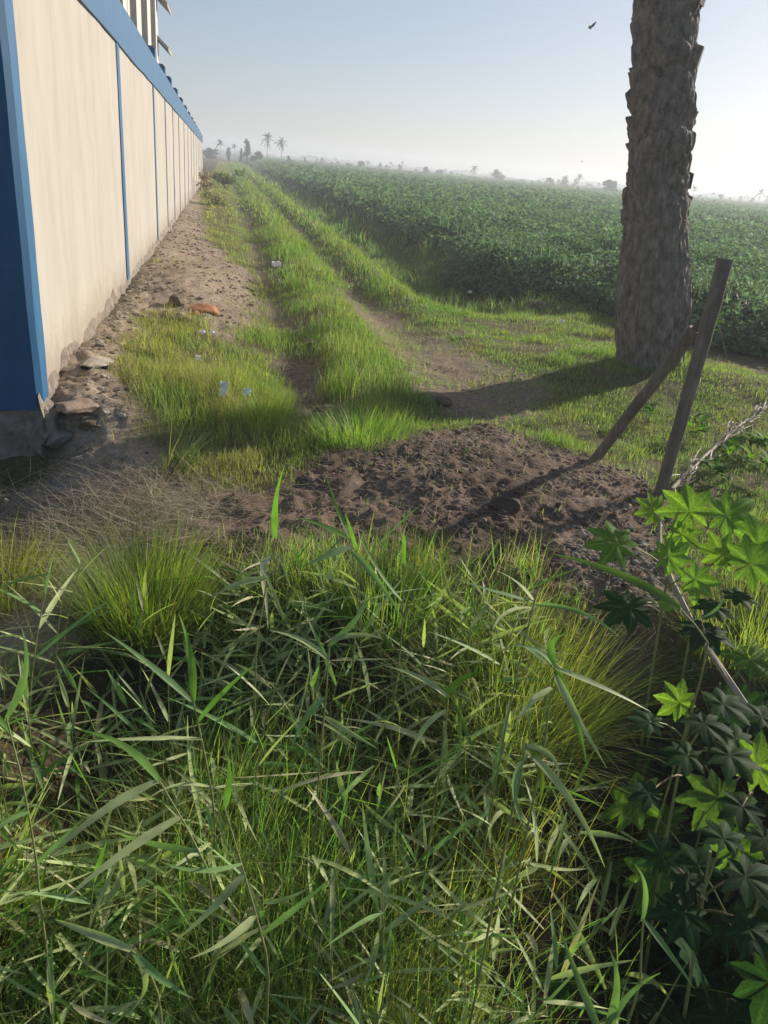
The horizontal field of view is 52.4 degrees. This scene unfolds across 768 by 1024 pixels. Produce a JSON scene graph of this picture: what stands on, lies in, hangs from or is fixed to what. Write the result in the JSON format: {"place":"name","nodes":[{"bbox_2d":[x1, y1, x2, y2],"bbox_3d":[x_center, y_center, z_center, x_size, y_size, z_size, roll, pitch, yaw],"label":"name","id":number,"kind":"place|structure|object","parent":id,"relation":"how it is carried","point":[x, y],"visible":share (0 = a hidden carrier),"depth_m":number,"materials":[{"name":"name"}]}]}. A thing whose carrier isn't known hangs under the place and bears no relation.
{"place":"outdoors","nodes":[
{"label":"outdoors","id":0,"kind":"place"},
{"bbox_2d":[0,154,767,1023],"bbox_3d":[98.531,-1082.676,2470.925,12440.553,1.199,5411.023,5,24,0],"label":"ground","id":1,"kind":"structure","parent":0,"point":[22,470],"depth_m":3.92,"materials":[{"name":"soil"}]},
{"bbox_2d":[0,655,71,830],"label":"reed plant","id":2,"kind":"object","parent":1,"relation":"on","point":[34,763],"visible":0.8,"depth_m":2.17,"materials":[{"name":"green plant"}]},
{"bbox_2d":[0,630,87,1021],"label":"reed plant","id":3,"kind":"object","parent":1,"relation":"on","point":[5,727],"visible":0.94,"depth_m":1.75,"materials":[{"name":"green plant"}]},
{"bbox_2d":[46,933,54,1023],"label":"reed plant","id":4,"kind":"object","parent":1,"relation":"on","point":[50,987],"visible":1,"depth_m":1.72,"materials":[{"name":"green plant"}]},
{"bbox_2d":[0,553,107,719],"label":"reed plant","id":5,"kind":"object","parent":1,"relation":"on","point":[52,604],"visible":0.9,"depth_m":2.51,"materials":[{"name":"green plant"}]},
{"bbox_2d":[0,512,111,626],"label":"grass tuft","id":6,"kind":"object","parent":1,"relation":"on","point":[13,567],"visible":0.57,"depth_m":3.18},
{"bbox_2d":[45,428,74,447],"bbox_3d":[-1.992,-0.451,4.771,0.176,0.108,0.184,24,30,36],"label":"concrete lump","id":7,"kind":"object","parent":1,"relation":"on","point":[59,438],"visible":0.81,"depth_m":4.71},
{"bbox_2d":[0,575,123,704],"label":"reed plant","id":8,"kind":"object","parent":1,"relation":"on","point":[47,622],"visible":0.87,"depth_m":2.56,"materials":[{"name":"green plant"}]},
{"bbox_2d":[54,656,84,816],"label":"reed plant","id":9,"kind":"object","parent":1,"relation":"on","point":[69,729],"visible":0.94,"depth_m":2.36,"materials":[{"name":"green plant"}]},
{"bbox_2d":[7,542,131,689],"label":"reed plant","id":10,"kind":"object","parent":1,"relation":"on","point":[83,648],"visible":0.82,"depth_m":2.67,"materials":[{"name":"green plant"}]},
{"bbox_2d":[4,703,145,810],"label":"reed plant","id":11,"kind":"object","parent":1,"relation":"on","point":[60,741],"visible":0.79,"depth_m":2.42,"materials":[{"name":"green plant"}]},
{"bbox_2d":[54,398,98,413],"bbox_3d":[-1.915,-0.666,4.858,0.257,0.080,0.274,25,31,38],"label":"plaster slab","id":12,"kind":"object","parent":1,"relation":"on","point":[85,405],"depth_m":4.78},
{"bbox_2d":[6,840,152,1023],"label":"reed plant","id":13,"kind":"object","parent":1,"relation":"on","point":[76,899],"visible":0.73,"depth_m":1.88,"materials":[{"name":"green plant"}]},
{"bbox_2d":[16,656,153,782],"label":"reed plant","id":14,"kind":"object","parent":1,"relation":"on","point":[69,677],"visible":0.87,"depth_m":2.50,"materials":[{"name":"green plant"}]},
{"bbox_2d":[0,0,202,459],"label":"boundary wall","id":15,"kind":"structure","parent":1,"relation":"on","point":[101,142],"depth_m":5.57,"materials":[{"name":"beige paint"}]},
{"bbox_2d":[37,748,185,914],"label":"reed plant","id":16,"kind":"object","parent":1,"relation":"on","point":[100,796],"visible":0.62,"depth_m":2.10,"materials":[{"name":"green plant"}]},
{"bbox_2d":[69,830,172,1002],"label":"reed plant","id":17,"kind":"object","parent":1,"relation":"on","point":[122,884],"visible":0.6,"depth_m":1.97,"materials":[{"name":"green plant"}]},
{"bbox_2d":[54,919,191,1023],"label":"reed plant","id":18,"kind":"object","parent":1,"relation":"on","point":[147,969],"visible":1,"depth_m":1.55,"materials":[{"name":"green plant"}]},
{"bbox_2d":[41,730,213,1020],"bbox_3d":[-0.578,0.991,1.835,0.334,0.897,0.321,5,24,0],"label":"reed plant","id":19,"kind":"object","parent":1,"relation":"on","point":[146,837],"visible":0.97,"depth_m":1.73,"materials":[{"name":"green plant"}]},
{"bbox_2d":[75,671,182,786],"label":"reed plant","id":20,"kind":"object","parent":1,"relation":"on","point":[123,718],"visible":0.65,"depth_m":2.55,"materials":[{"name":"green plant"}]},
{"bbox_2d":[6,502,255,662],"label":"grass tuft","id":21,"kind":"object","parent":1,"relation":"on","point":[131,627],"visible":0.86,"depth_m":2.98,"materials":[{"name":"plant"}]},
{"bbox_2d":[90,571,177,698],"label":"reed plant","id":22,"kind":"object","parent":1,"relation":"on","point":[141,603],"visible":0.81,"depth_m":2.78,"materials":[{"name":"green plant"}]},
{"bbox_2d":[60,669,211,805],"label":"reed plant","id":23,"kind":"object","parent":1,"relation":"on","point":[119,691],"visible":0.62,"depth_m":2.50,"materials":[{"name":"green plant"}]},
{"bbox_2d":[120,0,171,62],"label":"slatted building","id":24,"kind":"structure","parent":1,"relation":"on","point":[142,14],"depth_m":12.23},
{"bbox_2d":[118,683,184,798],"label":"reed plant","id":25,"kind":"object","parent":1,"relation":"on","point":[149,718],"visible":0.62,"depth_m":2.65,"materials":[{"name":"green plant"}]},
{"bbox_2d":[83,615,252,885],"bbox_3d":[-0.577,0.760,2.116,0.402,1.075,0.221,5,24,0],"label":"reed plant","id":26,"kind":"object","parent":1,"relation":"on","point":[171,682],"visible":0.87,"depth_m":2.01,"materials":[{"name":"green plant"}]},
{"bbox_2d":[142,616,238,819],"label":"reed plant","id":27,"kind":"object","parent":1,"relation":"on","point":[158,698],"visible":0.68,"depth_m":2.48,"materials":[{"name":"green plant"}]},
{"bbox_2d":[134,402,248,494],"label":"grass tuft","id":28,"kind":"object","parent":1,"relation":"on","point":[192,447],"visible":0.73,"depth_m":4.16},
{"bbox_2d":[154,799,259,926],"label":"reed plant","id":29,"kind":"object","parent":1,"relation":"on","point":[210,821],"visible":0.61,"depth_m":2.17,"materials":[{"name":"green plant"}]},
{"bbox_2d":[207,168,245,188],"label":"shrub","id":30,"kind":"object","parent":1,"relation":"on","point":[224,179],"visible":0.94,"depth_m":36.42,"materials":[{"name":"green plant"}]},
{"bbox_2d":[169,716,320,882],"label":"reed plant","id":31,"kind":"object","parent":1,"relation":"on","point":[250,794],"visible":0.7,"depth_m":2.29,"materials":[{"name":"green plant"}]},
{"bbox_2d":[161,757,330,1023],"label":"reed plant","id":32,"kind":"object","parent":1,"relation":"on","point":[224,896],"visible":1,"depth_m":1.62,"materials":[{"name":"green plant"}]},
{"bbox_2d":[212,463,285,777],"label":"reed plant","id":33,"kind":"object","parent":1,"relation":"on","point":[274,526],"visible":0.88,"depth_m":2.35,"materials":[{"name":"green plant"}]},
{"bbox_2d":[193,834,308,1016],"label":"reed plant","id":34,"kind":"object","parent":1,"relation":"on","point":[252,947],"visible":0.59,"depth_m":2.03,"materials":[{"name":"green plant"}]},
{"bbox_2d":[167,642,338,826],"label":"reed plant","id":35,"kind":"object","parent":1,"relation":"on","point":[229,726],"visible":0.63,"depth_m":2.45,"materials":[{"name":"green plant"}]},
{"bbox_2d":[209,381,318,432],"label":"grass tuft","id":36,"kind":"object","parent":1,"relation":"on","point":[270,414],"visible":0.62,"depth_m":5.11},
{"bbox_2d":[207,919,333,1023],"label":"reed plant","id":37,"kind":"object","parent":1,"relation":"on","point":[254,959],"visible":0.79,"depth_m":1.93,"materials":[{"name":"green plant"}]},
{"bbox_2d":[215,549,336,693],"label":"reed plant","id":38,"kind":"object","parent":1,"relation":"on","point":[277,604],"visible":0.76,"depth_m":2.86,"materials":[{"name":"green plant"}]},
{"bbox_2d":[258,532,351,671],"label":"reed plant","id":39,"kind":"object","parent":1,"relation":"on","point":[317,617],"visible":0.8,"depth_m":2.87,"materials":[{"name":"green plant"}]},
{"bbox_2d":[264,650,366,834],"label":"reed plant","id":40,"kind":"object","parent":1,"relation":"on","point":[312,683],"visible":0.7,"depth_m":2.58,"materials":[{"name":"green plant"}]},
{"bbox_2d":[269,596,383,883],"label":"reed plant","id":41,"kind":"object","parent":1,"relation":"on","point":[343,633],"visible":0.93,"depth_m":2.13,"materials":[{"name":"green plant"}]},
{"bbox_2d":[272,610,391,789],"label":"reed plant","id":42,"kind":"object","parent":1,"relation":"on","point":[330,670],"visible":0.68,"depth_m":2.63,"materials":[{"name":"green plant"}]},
{"bbox_2d":[280,904,392,1023],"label":"reed plant","id":43,"kind":"object","parent":1,"relation":"on","point":[352,1008],"visible":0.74,"depth_m":1.94,"materials":[{"name":"green plant"}]},
{"bbox_2d":[3,210,678,792],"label":"soil clods","id":44,"kind":"object","parent":1,"relation":"on","point":[403,472],"visible":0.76,"depth_m":4.31,"materials":[{"name":"soil"}]},
{"bbox_2d":[296,477,401,765],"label":"reed plant","id":45,"kind":"object","parent":1,"relation":"on","point":[366,566],"visible":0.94,"depth_m":2.53,"materials":[{"name":"green plant"}]},
{"bbox_2d":[0,254,702,729],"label":"dry straw","id":46,"kind":"object","parent":1,"relation":"on","point":[24,524],"visible":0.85,"depth_m":3.74,"materials":[{"name":"plant"}]},
{"bbox_2d":[291,398,424,453],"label":"grass tuft","id":47,"kind":"object","parent":1,"relation":"on","point":[395,432],"visible":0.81,"depth_m":4.76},
{"bbox_2d":[304,506,423,689],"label":"reed plant","id":48,"kind":"object","parent":1,"relation":"on","point":[379,607],"visible":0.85,"depth_m":2.79,"materials":[{"name":"green plant"}]},
{"bbox_2d":[346,922,391,1023],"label":"reed plant","id":49,"kind":"object","parent":1,"relation":"on","point":[386,1006],"visible":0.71,"depth_m":1.95,"materials":[{"name":"green plant"}]},
{"bbox_2d":[347,821,395,968],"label":"reed plant","id":50,"kind":"object","parent":1,"relation":"on","point":[390,887],"visible":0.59,"depth_m":2.18,"materials":[{"name":"green plant"}]},
{"bbox_2d":[353,761,397,920],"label":"reed plant","id":51,"kind":"object","parent":1,"relation":"on","point":[379,793],"visible":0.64,"depth_m":2.34,"materials":[{"name":"green plant"}]},
{"bbox_2d":[293,848,461,1013],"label":"reed plant","id":52,"kind":"object","parent":1,"relation":"on","point":[402,918],"visible":0.88,"depth_m":1.94,"materials":[{"name":"green plant"}]},
{"bbox_2d":[271,518,484,656],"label":"grass tuft","id":53,"kind":"object","parent":1,"relation":"on","point":[378,624],"visible":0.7,"depth_m":3.07,"materials":[{"name":"plant"}]},
{"bbox_2d":[358,509,405,787],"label":"reed plant","id":54,"kind":"object","parent":1,"relation":"on","point":[403,564],"visible":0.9,"depth_m":2.52,"materials":[{"name":"green plant"}]},
{"bbox_2d":[0,506,765,1023],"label":"foreground grass","id":55,"kind":"structure","parent":1,"relation":"on","point":[242,976],"depth_m":2.27,"materials":[{"name":"plant"}]},
{"bbox_2d":[344,738,468,880],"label":"reed plant","id":56,"kind":"object","parent":1,"relation":"on","point":[427,824],"visible":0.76,"depth_m":2.34,"materials":[{"name":"green plant"}]},
{"bbox_2d":[374,620,447,758],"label":"reed plant","id":57,"kind":"object","parent":1,"relation":"on","point":[423,644],"visible":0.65,"depth_m":2.79,"materials":[{"name":"green plant"}]},
{"bbox_2d":[356,813,481,933],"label":"reed plant","id":58,"kind":"object","parent":1,"relation":"on","point":[442,842],"visible":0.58,"depth_m":2.25,"materials":[{"name":"green plant"}]},
{"bbox_2d":[384,665,486,946],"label":"reed plant","id":59,"kind":"object","parent":1,"relation":"on","point":[454,685],"visible":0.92,"depth_m":1.99,"materials":[{"name":"green plant"}]},
{"bbox_2d":[403,544,529,712],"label":"reed plant","id":60,"kind":"object","parent":1,"relation":"on","point":[480,614],"visible":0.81,"depth_m":2.84,"materials":[{"name":"green plant"}]},
{"bbox_2d":[398,924,542,1023],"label":"reed plant","id":61,"kind":"object","parent":1,"relation":"on","point":[455,960],"visible":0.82,"depth_m":1.98,"materials":[{"name":"green plant"}]},
{"bbox_2d":[417,866,531,964],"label":"reed plant","id":62,"kind":"object","parent":1,"relation":"on","point":[501,887],"visible":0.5,"depth_m":2.14,"materials":[{"name":"green plant"}]},
{"bbox_2d":[429,886,524,1005],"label":"reed plant","id":63,"kind":"object","parent":1,"relation":"on","point":[463,927],"visible":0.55,"depth_m":2.07,"materials":[{"name":"green plant"}]},
{"bbox_2d":[429,703,535,869],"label":"reed plant","id":64,"kind":"object","parent":1,"relation":"on","point":[478,810],"visible":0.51,"depth_m":2.41,"materials":[{"name":"green plant"}]},
{"bbox_2d":[202,148,767,200],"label":"distant tree belt","id":65,"kind":"object","parent":1,"relation":"on","point":[311,157],"visible":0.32,"depth_m":447.43,"materials":[{"name":"green plant"}]},
{"bbox_2d":[466,840,516,962],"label":"reed plant","id":66,"kind":"object","parent":1,"relation":"on","point":[503,877],"visible":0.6,"depth_m":2.18,"materials":[{"name":"green plant"}]},
{"bbox_2d":[431,579,552,742],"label":"reed plant","id":67,"kind":"object","parent":1,"relation":"on","point":[485,656],"visible":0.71,"depth_m":2.79,"materials":[{"name":"green plant"}]},
{"bbox_2d":[217,151,767,357],"bbox_3d":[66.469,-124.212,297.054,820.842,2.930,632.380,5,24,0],"label":"field crop","id":68,"kind":"object","parent":1,"relation":"on","point":[509,235],"visible":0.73,"depth_m":18.20,"materials":[{"name":"green plant"}]},
{"bbox_2d":[489,496,520,515],"bbox_3d":[0.601,-0.024,3.890,0.153,0.121,0.125,5,24,0],"label":"stone","id":69,"kind":"object","parent":1,"relation":"on","point":[510,506],"visible":0.85,"depth_m":3.85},
{"bbox_2d":[350,556,706,896],"bbox_3d":[0.497,0.621,2.915,1.383,0.706,1.538,18,27,27],"label":"grass tuft","id":70,"kind":"object","parent":1,"relation":"on","point":[598,718],"visible":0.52,"depth_m":2.88,"materials":[{"name":"plant"}]},
{"bbox_2d":[454,549,615,902],"bbox_3d":[0.355,0.695,2.307,0.329,1.227,0.357,-5,26,-22],"label":"reed plant","id":71,"kind":"object","parent":1,"relation":"on","point":[551,605],"visible":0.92,"depth_m":2.14,"materials":[{"name":"green plant"}]},
{"bbox_2d":[469,742,604,1023],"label":"reed plant","id":72,"kind":"object","parent":1,"relation":"on","point":[542,767],"visible":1,"depth_m":1.63,"materials":[{"name":"green plant"}]},
{"bbox_2d":[482,901,635,1020],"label":"reed plant","id":73,"kind":"object","parent":1,"relation":"on","point":[581,970],"visible":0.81,"depth_m":1.96,"materials":[{"name":"green plant"}]},
{"bbox_2d":[489,632,648,1006],"bbox_3d":[0.380,0.869,1.927,0.324,1.203,0.213,12,25,16],"label":"reed plant","id":74,"kind":"object","parent":1,"relation":"on","point":[563,687],"visible":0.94,"depth_m":1.76,"materials":[{"name":"green plant"}]},
{"bbox_2d":[557,923,659,1023],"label":"reed plant","id":75,"kind":"object","parent":1,"relation":"on","point":[617,1006],"visible":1,"depth_m":1.49,"materials":[{"name":"green plant"}]},
{"bbox_2d":[506,506,728,642],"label":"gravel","id":76,"kind":"structure","parent":1,"relation":"on","point":[633,561],"depth_m":3.59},
{"bbox_2d":[536,922,713,1023],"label":"castor plant","id":77,"kind":"object","parent":1,"relation":"on","point":[647,993],"visible":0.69,"depth_m":2.07,"materials":[{"name":"green plant"}]},
{"bbox_2d":[553,554,722,997],"bbox_3d":[0.595,0.840,2.353,0.464,1.500,0.070,20,28,29],"label":"reed plant","id":78,"kind":"object","parent":1,"relation":"on","point":[645,586],"visible":0.88,"depth_m":2.08,"materials":[{"name":"green plant"}]},
{"bbox_2d":[564,676,719,801],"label":"castor plant","id":79,"kind":"object","parent":1,"relation":"on","point":[657,753],"visible":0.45,"depth_m":2.94,"materials":[{"name":"green plant"}]},
{"bbox_2d":[588,316,701,461],"bbox_3d":[1.497,-0.656,4.581,0.560,1.104,0.082,25,30,37],"label":"wooden pole","id":80,"kind":"object","parent":1,"relation":"on","point":[680,348],"visible":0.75,"depth_m":4.50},
{"bbox_2d":[582,482,721,835],"bbox_3d":[0.860,0.626,2.836,0.562,1.440,0.375,-8,27,-28],"label":"castor plant","id":81,"kind":"object","parent":1,"relation":"on","point":[610,541],"visible":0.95,"depth_m":2.63,"materials":[{"name":"green plant"}]},
{"bbox_2d":[614,0,705,370],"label":"date palm","id":82,"kind":"object","parent":1,"relation":"on","point":[653,309],"visible":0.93,"depth_m":6.53,"materials":[{"name":"brown plant"}]},
{"bbox_2d":[626,865,693,1023],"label":"reed plant","id":83,"kind":"object","parent":1,"relation":"on","point":[659,939],"visible":0.98,"depth_m":1.59,"materials":[{"name":"green plant"}]},
{"bbox_2d":[585,772,766,914],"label":"castor plant","id":84,"kind":"object","parent":1,"relation":"on","point":[631,810],"visible":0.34,"depth_m":2.55,"materials":[{"name":"green plant"}]},
{"bbox_2d":[619,984,741,1023],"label":"castor plant","id":85,"kind":"object","parent":1,"relation":"on","point":[669,1012],"visible":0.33,"depth_m":2.15,"materials":[{"name":"green plant"}]},
{"bbox_2d":[615,819,767,932],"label":"castor plant","id":86,"kind":"object","parent":1,"relation":"on","point":[761,915],"visible":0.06,"depth_m":2.63,"materials":[{"name":"green plant"}]},
{"bbox_2d":[616,528,767,696],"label":"grass tuft","id":87,"kind":"object","parent":1,"relation":"on","point":[742,626],"visible":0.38,"depth_m":3.31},
{"bbox_2d":[622,678,761,973],"bbox_3d":[0.763,1.113,2.261,0.514,1.314,0.316,-5,26,-22],"label":"castor plant","id":88,"kind":"object","parent":1,"relation":"on","point":[731,759],"visible":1,"depth_m":2.01,"materials":[{"name":"green plant"}]},
{"bbox_2d":[654,258,733,496],"bbox_3d":[1.632,-0.629,4.179,0.082,1.396,0.190,22,29,34],"label":"wooden pole","id":89,"kind":"object","parent":1,"relation":"on","point":[717,288],"visible":0.81,"depth_m":4.10,"materials":[{"name":"wood"}]},
{"bbox_2d":[621,862,767,1012],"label":"castor plant","id":90,"kind":"object","parent":1,"relation":"on","point":[706,963],"visible":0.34,"depth_m":2.32,"materials":[{"name":"green plant"}]},
{"bbox_2d":[634,836,767,1001],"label":"castor plant","id":91,"kind":"object","parent":1,"relation":"on","point":[674,948],"visible":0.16,"depth_m":2.39,"materials":[{"name":"green plant"}]},
{"bbox_2d":[688,413,714,440],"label":"leafy weed","id":92,"kind":"object","parent":1,"relation":"on","point":[701,427],"visible":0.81,"depth_m":5.47,"materials":[{"name":"green plant"}]},
{"bbox_2d":[635,819,767,1020],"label":"castor plant","id":93,"kind":"object","parent":1,"relation":"on","point":[750,881],"visible":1,"depth_m":1.83,"materials":[{"name":"green plant"}]},
{"bbox_2d":[658,519,747,706],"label":"dead stalk","id":94,"kind":"object","parent":1,"relation":"on","point":[733,687],"visible":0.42,"depth_m":2.57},
{"bbox_2d":[641,700,767,857],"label":"castor plant","id":95,"kind":"object","parent":1,"relation":"on","point":[705,794],"visible":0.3,"depth_m":2.50,"materials":[{"name":"green plant"}]},
{"bbox_2d":[643,636,767,783],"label":"castor plant","id":96,"kind":"object","parent":1,"relation":"on","point":[752,669],"visible":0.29,"depth_m":2.99,"materials":[{"name":"green plant"}]},
{"bbox_2d":[663,893,751,999],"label":"castor plant","id":97,"kind":"object","parent":1,"relation":"on","point":[723,959],"visible":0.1,"depth_m":2.36,"materials":[{"name":"green plant"}]},
{"bbox_2d":[684,454,731,485],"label":"leafy weed","id":98,"kind":"object","parent":1,"relation":"on","point":[717,466],"visible":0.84,"depth_m":4.61,"materials":[{"name":"green plant"}]},
{"bbox_2d":[658,842,767,1023],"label":"castor plant","id":99,"kind":"object","parent":1,"relation":"on","point":[753,986],"visible":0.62,"depth_m":2.00,"materials":[{"name":"green plant"}]},
{"bbox_2d":[671,897,758,1020],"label":"castor plant","id":100,"kind":"object","parent":1,"relation":"on","point":[718,925],"visible":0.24,"depth_m":2.20,"materials":[{"name":"green plant"}]},
{"bbox_2d":[666,491,767,776],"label":"castor plant","id":101,"kind":"object","parent":1,"relation":"on","point":[750,549],"visible":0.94,"depth_m":2.67,"materials":[{"name":"green plant"}]},
{"bbox_2d":[669,398,767,491],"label":"dry palm frond","id":102,"kind":"object","parent":1,"relation":"on","point":[695,467],"visible":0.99,"depth_m":4.87,"materials":[{"name":"plant"}]},
{"bbox_2d":[705,864,767,1014],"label":"castor plant","id":103,"kind":"object","parent":1,"relation":"on","point":[730,986],"visible":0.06,"depth_m":2.10,"materials":[{"name":"green plant"}]},
{"bbox_2d":[713,436,762,470],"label":"leafy weed","id":104,"kind":"object","parent":1,"relation":"on","point":[732,447],"visible":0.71,"depth_m":4.96,"materials":[{"name":"green plant"}]},
{"bbox_2d":[714,702,767,899],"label":"castor plant","id":105,"kind":"object","parent":1,"relation":"on","point":[742,809],"visible":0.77,"depth_m":2.16,"materials":[{"name":"green plant"}]},
{"bbox_2d":[10,160,767,638],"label":"track grass","id":106,"kind":"structure","parent":0,"point":[190,376],"depth_m":6.79,"materials":[{"name":"plant"}]},
{"bbox_2d":[157,0,767,200],"label":"sky","id":107,"kind":"structure","parent":0,"point":[521,89],"materials":[{"name":"blue"}]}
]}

